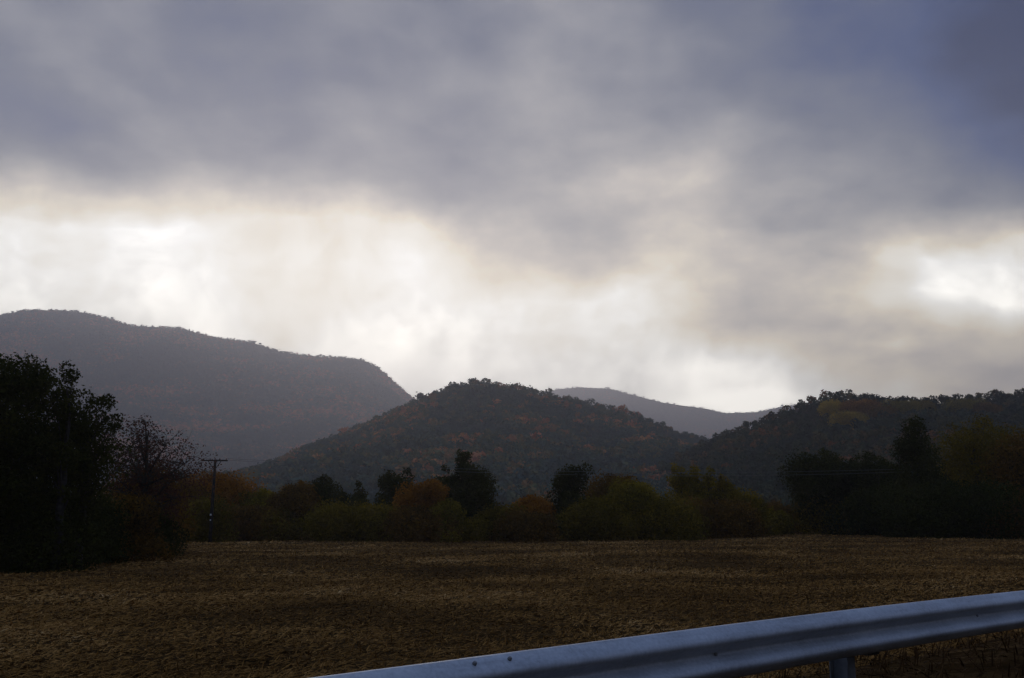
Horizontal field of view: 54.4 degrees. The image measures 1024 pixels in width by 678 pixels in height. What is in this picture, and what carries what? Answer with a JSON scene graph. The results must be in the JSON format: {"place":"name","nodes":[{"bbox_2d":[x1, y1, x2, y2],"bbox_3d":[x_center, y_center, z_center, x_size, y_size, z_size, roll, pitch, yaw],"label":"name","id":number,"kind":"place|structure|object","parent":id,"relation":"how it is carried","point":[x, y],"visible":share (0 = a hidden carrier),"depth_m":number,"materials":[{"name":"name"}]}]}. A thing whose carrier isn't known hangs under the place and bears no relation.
{"place":"outdoors","nodes":[
{"label":"outdoors","id":0,"kind":"place"},
{"bbox_2d":[0,310,410,474],"bbox_3d":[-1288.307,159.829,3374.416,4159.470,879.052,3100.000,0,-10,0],"label":"mountain","id":1,"kind":"structure","parent":0,"point":[150,374],"depth_m":3947.66,"materials":[{"name":"grey"}]},
{"bbox_2d":[0,308,416,485],"bbox_3d":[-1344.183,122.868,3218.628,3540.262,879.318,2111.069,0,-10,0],"label":"hill woodland","id":2,"kind":"object","parent":1,"relation":"on","point":[227,445],"visible":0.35,"depth_m":3716.59,"materials":[{"name":"plant"}]},
{"bbox_2d":[338,385,668,512],"bbox_3d":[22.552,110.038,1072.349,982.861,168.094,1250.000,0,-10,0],"label":"wooded hill","id":3,"kind":"structure","parent":0,"point":[478,405],"depth_m":1124.14,"materials":[{"name":"green plant"}]},
{"bbox_2d":[70,377,711,505],"bbox_3d":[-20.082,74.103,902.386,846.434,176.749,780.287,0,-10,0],"label":"hill woodland","id":4,"kind":"object","parent":3,"relation":"on","point":[376,439],"visible":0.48,"depth_m":856.80,"materials":[{"name":"green plant"}]},
{"bbox_2d":[0,530,1023,677],"bbox_3d":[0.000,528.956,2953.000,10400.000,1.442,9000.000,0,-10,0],"label":"field","id":5,"kind":"structure","parent":0,"point":[893,664],"depth_m":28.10,"materials":[{"name":"brown plant"}]},
{"bbox_2d":[0,351,80,548],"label":"broadleaf tree","id":6,"kind":"object","parent":5,"relation":"on","point":[25,391],"visible":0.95,"depth_m":45.58,"materials":[{"name":"green plant"}]},
{"bbox_2d":[42,360,85,569],"bbox_3d":[-21.095,5.893,46.728,1.908,9.889,2.283,9,-13,-40],"label":"broadleaf tree","id":7,"kind":"object","parent":5,"relation":"on","point":[60,492],"visible":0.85,"depth_m":46.59,"materials":[{"name":"green plant"}]},
{"bbox_2d":[12,413,149,565],"bbox_3d":[-22.570,7.135,49.119,9.183,8.250,6.248,-9,-13,41],"label":"broadleaf tree","id":8,"kind":"object","parent":5,"relation":"on","point":[99,463],"visible":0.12,"depth_m":48.47,"materials":[{"name":"green plant"}]},
{"bbox_2d":[55,385,126,567],"bbox_3d":[-20.893,6.645,48.407,3.316,9.007,3.216,7,-12,-35],"label":"broadleaf tree","id":9,"kind":"object","parent":5,"relation":"on","point":[92,399],"visible":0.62,"depth_m":48.42,"materials":[{"name":"green plant"}]},
{"bbox_2d":[98,487,178,562],"bbox_3d":[-22.232,10.480,56.058,5.317,4.185,6.854,8,-13,-39],"label":"shrub","id":10,"kind":"object","parent":5,"relation":"on","point":[146,522],"visible":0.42,"depth_m":55.24,"materials":[{"name":"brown plant"}]},
{"bbox_2d":[101,458,197,545],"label":"broadleaf tree","id":11,"kind":"object","parent":5,"relation":"on","point":[176,519],"visible":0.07,"depth_m":66.63,"materials":[{"name":"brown plant"}]},
{"bbox_2d":[89,413,224,538],"bbox_3d":[-22.730,9.039,61.603,9.518,8.897,6.811,0,-10,0],"label":"sparse tree","id":12,"kind":"object","parent":5,"relation":"on","point":[145,481],"visible":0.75,"depth_m":61.21,"materials":[{"name":"orange plant"}]},
{"bbox_2d":[130,510,189,557],"bbox_3d":[-22.430,12.024,61.753,4.806,3.168,4.000,0,-10,0],"label":"shrub","id":13,"kind":"object","parent":5,"relation":"on","point":[169,528],"visible":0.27,"depth_m":61.64,"materials":[{"name":"green plant"}]},
{"bbox_2d":[176,480,210,515],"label":"autumn tree","id":14,"kind":"object","parent":5,"relation":"on","point":[194,491],"visible":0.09,"depth_m":101.67,"materials":[{"name":"brown plant"}]},
{"bbox_2d":[170,492,238,541],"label":"shrub","id":15,"kind":"object","parent":5,"relation":"on","point":[201,526],"visible":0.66,"depth_m":96.85,"materials":[{"name":"green plant"}]},
{"bbox_2d":[203,458,227,541],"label":"power pole","id":16,"kind":"object","parent":5,"relation":"on","point":[211,514],"visible":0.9,"depth_m":95.63,"materials":[{"name":"brown wood"}]},
{"bbox_2d":[226,458,889,472],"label":"power cable","id":17,"kind":"object","parent":16,"relation":"attached to","point":[569,471],"visible":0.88,"depth_m":103.37,"materials":[{"name":"grey metal"}]},
{"bbox_2d":[205,458,937,475],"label":"power cable","id":18,"kind":"object","parent":16,"relation":"attached to","point":[552,474],"visible":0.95,"depth_m":103.31,"materials":[{"name":"grey metal"}]},
{"bbox_2d":[182,467,269,520],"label":"autumn tree","id":19,"kind":"object","parent":5,"relation":"on","point":[229,487],"visible":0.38,"depth_m":105.41,"materials":[{"name":"orange plant"}]},
{"bbox_2d":[193,500,295,541],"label":"shrub","id":20,"kind":"object","parent":5,"relation":"on","point":[245,517],"visible":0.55,"depth_m":99.51,"materials":[{"name":"green plant"}]},
{"bbox_2d":[230,487,275,519],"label":"autumn tree","id":21,"kind":"object","parent":5,"relation":"on","point":[264,493],"visible":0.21,"depth_m":105.22,"materials":[{"name":"green plant"}]},
{"bbox_2d":[252,506,304,540],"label":"shrub","id":22,"kind":"object","parent":5,"relation":"on","point":[288,517],"visible":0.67,"depth_m":100.48,"materials":[{"name":"green plant"}]},
{"bbox_2d":[265,480,327,535],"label":"autumn tree","id":23,"kind":"object","parent":5,"relation":"on","point":[300,497],"visible":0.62,"depth_m":103.00,"materials":[{"name":"brown plant"}]},
{"bbox_2d":[282,496,370,541],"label":"shrub","id":24,"kind":"object","parent":5,"relation":"on","point":[316,519],"visible":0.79,"depth_m":98.60,"materials":[{"name":"green plant"}]},
{"bbox_2d":[308,474,344,537],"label":"broadleaf tree","id":25,"kind":"object","parent":5,"relation":"on","point":[325,490],"visible":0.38,"depth_m":107.36,"materials":[{"name":"green plant"}]},
{"bbox_2d":[333,491,369,505],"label":"broadleaf tree","id":26,"kind":"object","parent":5,"relation":"on","point":[350,497],"visible":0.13,"depth_m":108.24,"materials":[{"name":"green plant"}]},
{"bbox_2d":[353,480,367,505],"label":"broadleaf tree","id":27,"kind":"object","parent":5,"relation":"on","point":[359,484],"visible":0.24,"depth_m":109.61,"materials":[{"name":"green plant"}]},
{"bbox_2d":[323,498,402,541],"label":"shrub","id":28,"kind":"object","parent":5,"relation":"on","point":[377,514],"visible":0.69,"depth_m":98.90,"materials":[{"name":"green plant"}]},
{"bbox_2d":[373,469,410,510],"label":"broadleaf tree","id":29,"kind":"object","parent":5,"relation":"on","point":[386,485],"visible":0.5,"depth_m":108.23,"materials":[{"name":"green plant"}]},
{"bbox_2d":[397,467,414,492],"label":"broadleaf tree","id":30,"kind":"object","parent":5,"relation":"on","point":[409,472],"visible":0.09,"depth_m":110.82,"materials":[{"name":"green plant"}]},
{"bbox_2d":[370,503,462,542],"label":"shrub","id":31,"kind":"object","parent":5,"relation":"on","point":[410,525],"visible":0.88,"depth_m":97.76,"materials":[{"name":"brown plant"}]},
{"bbox_2d":[392,476,450,534],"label":"autumn tree","id":32,"kind":"object","parent":5,"relation":"on","point":[427,493],"visible":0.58,"depth_m":101.39,"materials":[{"name":"orange plant"}]},
{"bbox_2d":[434,465,459,503],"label":"broadleaf tree","id":33,"kind":"object","parent":5,"relation":"on","point":[449,481],"visible":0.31,"depth_m":107.44,"materials":[{"name":"green plant"}]},
{"bbox_2d":[428,498,470,541],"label":"autumn tree","id":34,"kind":"object","parent":5,"relation":"on","point":[455,510],"visible":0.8,"depth_m":98.81,"materials":[{"name":"green plant"}]},
{"bbox_2d":[448,449,503,539],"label":"broadleaf tree","id":35,"kind":"object","parent":5,"relation":"on","point":[472,497],"visible":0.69,"depth_m":104.78,"materials":[{"name":"green plant"}]},
{"bbox_2d":[461,500,547,540],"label":"shrub","id":36,"kind":"object","parent":5,"relation":"on","point":[480,532],"visible":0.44,"depth_m":100.94,"materials":[{"name":"green plant"}]},
{"bbox_2d":[488,504,562,541],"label":"shrub","id":37,"kind":"object","parent":5,"relation":"on","point":[535,526],"visible":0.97,"depth_m":98.78,"materials":[{"name":"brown plant"}]},
{"bbox_2d":[512,494,557,521],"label":"autumn tree","id":38,"kind":"object","parent":5,"relation":"on","point":[531,502],"visible":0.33,"depth_m":102.61,"materials":[{"name":"orange plant"}]},
{"bbox_2d":[544,460,594,537],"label":"broadleaf tree","id":39,"kind":"object","parent":5,"relation":"on","point":[567,484],"visible":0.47,"depth_m":105.19,"materials":[{"name":"green plant"}]},
{"bbox_2d":[548,489,649,541],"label":"shrub","id":40,"kind":"object","parent":5,"relation":"on","point":[605,520],"visible":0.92,"depth_m":101.12,"materials":[{"name":"green plant"}]},
{"bbox_2d":[583,468,642,536],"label":"autumn tree","id":41,"kind":"object","parent":5,"relation":"on","point":[594,486],"visible":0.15,"depth_m":109.51,"materials":[{"name":"green plant"}]},
{"bbox_2d":[600,476,676,538],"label":"autumn tree","id":42,"kind":"object","parent":5,"relation":"on","point":[629,496],"visible":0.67,"depth_m":103.80,"materials":[{"name":"green plant"}]},
{"bbox_2d":[311,590,1023,677],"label":"guardrail","id":43,"kind":"object","parent":5,"relation":"on","point":[839,641],"visible":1,"depth_m":6.03,"materials":[{"name":"metal"}]},
{"bbox_2d":[620,490,716,540],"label":"shrub","id":44,"kind":"object","parent":5,"relation":"on","point":[684,527],"visible":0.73,"depth_m":102.35,"materials":[{"name":"green plant"}]},
{"bbox_2d":[664,463,703,503],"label":"poplar tree","id":45,"kind":"object","parent":5,"relation":"on","point":[680,482],"visible":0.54,"depth_m":118.45,"materials":[{"name":"green plant"}]},
{"bbox_2d":[684,464,706,504],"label":"poplar tree","id":46,"kind":"object","parent":5,"relation":"on","point":[696,476],"visible":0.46,"depth_m":119.45,"materials":[{"name":"green plant"}]},
{"bbox_2d":[700,466,721,502],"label":"poplar tree","id":47,"kind":"object","parent":5,"relation":"on","point":[708,481],"visible":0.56,"depth_m":120.36,"materials":[{"name":"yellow plant"}]},
{"bbox_2d":[678,496,767,537],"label":"shrub","id":48,"kind":"object","parent":5,"relation":"on","point":[728,520],"visible":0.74,"depth_m":109.40,"materials":[{"name":"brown plant"}]},
{"bbox_2d":[711,473,737,500],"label":"broadleaf tree","id":49,"kind":"object","parent":5,"relation":"on","point":[722,483],"visible":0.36,"depth_m":121.17,"materials":[{"name":"green plant"}]},
{"bbox_2d":[712,484,773,531],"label":"autumn tree","id":50,"kind":"object","parent":5,"relation":"on","point":[761,505],"visible":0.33,"depth_m":118.92,"materials":[{"name":"green plant"}]},
{"bbox_2d":[754,506,796,535],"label":"shrub","id":51,"kind":"object","parent":5,"relation":"on","point":[782,520],"visible":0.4,"depth_m":121.91,"materials":[{"name":"green plant"}]},
{"bbox_2d":[764,498,805,533],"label":"autumn tree","id":52,"kind":"object","parent":5,"relation":"on","point":[777,505],"visible":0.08,"depth_m":126.88,"materials":[{"name":"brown plant"}]},
{"bbox_2d":[776,447,856,532],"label":"broadleaf tree","id":53,"kind":"object","parent":5,"relation":"on","point":[828,466],"visible":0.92,"depth_m":125.03,"materials":[{"name":"green plant"}]},
{"bbox_2d":[848,451,908,497],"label":"broadleaf tree","id":54,"kind":"object","parent":5,"relation":"on","point":[870,474],"visible":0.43,"depth_m":124.06,"materials":[{"name":"green plant"}]},
{"bbox_2d":[872,414,970,535],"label":"broadleaf tree","id":55,"kind":"object","parent":5,"relation":"on","point":[913,454],"visible":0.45,"depth_m":112.55,"materials":[{"name":"green plant"}]},
{"bbox_2d":[923,413,1023,497],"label":"broadleaf tree","id":56,"kind":"object","parent":5,"relation":"on","point":[968,458],"visible":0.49,"depth_m":118.11,"materials":[{"name":"green plant"}]},
{"bbox_2d":[974,428,1023,493],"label":"broadleaf tree","id":57,"kind":"object","parent":5,"relation":"on","point":[1014,474],"visible":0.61,"depth_m":110.70,"materials":[{"name":"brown plant"}]},
{"bbox_2d":[0,0,1023,412],"label":"sky","id":58,"kind":"structure","parent":0,"point":[726,206],"materials":[{"name":"grey"}]},
{"bbox_2d":[538,387,794,439],"bbox_3d":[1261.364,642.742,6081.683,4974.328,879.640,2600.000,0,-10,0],"label":"hill","id":59,"kind":"structure","parent":0,"point":[654,408],"depth_m":6722.41,"materials":[{"name":"grey"}]},
{"bbox_2d":[539,386,795,438],"bbox_3d":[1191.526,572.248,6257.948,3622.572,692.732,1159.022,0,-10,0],"label":"hill woodland","id":60,"kind":"object","parent":59,"relation":"on","point":[674,407],"visible":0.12,"depth_m":6701.33,"materials":[{"name":"plant"}]},
{"bbox_2d":[667,397,1023,520],"bbox_3d":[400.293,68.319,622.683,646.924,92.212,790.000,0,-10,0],"label":"wooded hill","id":61,"kind":"structure","parent":0,"point":[813,420],"depth_m":633.38,"materials":[{"name":"green plant"}]},
{"bbox_2d":[817,398,844,416],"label":"autumn tree","id":62,"kind":"object","parent":61,"relation":"on","point":[830,406],"visible":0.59,"depth_m":645.44,"materials":[{"name":"yellow plant"}]},
{"bbox_2d":[656,388,1023,511],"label":"hill woodland","id":63,"kind":"object","parent":61,"relation":"on","point":[767,463],"visible":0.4,"depth_m":576.42,"materials":[{"name":"green plant"}]},
{"bbox_2d":[826,409,869,429],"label":"autumn tree","id":64,"kind":"object","parent":61,"relation":"on","point":[846,416],"visible":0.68,"depth_m":598.42,"materials":[{"name":"yellow plant"}]},
{"bbox_2d":[837,398,884,417],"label":"autumn tree","id":65,"kind":"object","parent":61,"relation":"on","point":[863,406],"visible":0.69,"depth_m":636.11,"materials":[{"name":"orange plant"}]},
{"bbox_2d":[878,398,924,413],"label":"autumn tree","id":66,"kind":"object","parent":61,"relation":"on","point":[903,406],"visible":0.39,"depth_m":635.34,"materials":[{"name":"yellow plant"}]},
{"bbox_2d":[912,399,937,411],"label":"autumn tree","id":67,"kind":"object","parent":61,"relation":"on","point":[927,404],"visible":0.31,"depth_m":641.65,"materials":[{"name":"green plant"}]},
{"bbox_2d":[939,397,985,412],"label":"autumn tree","id":68,"kind":"object","parent":61,"relation":"on","point":[968,403],"visible":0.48,"depth_m":647.93,"materials":[{"name":"yellow plant"}]},
{"bbox_2d":[738,629,1023,677],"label":"verge grass","id":69,"kind":"structure","parent":0,"point":[967,644],"depth_m":10.08,"materials":[{"name":"brown plant"}]}
]}

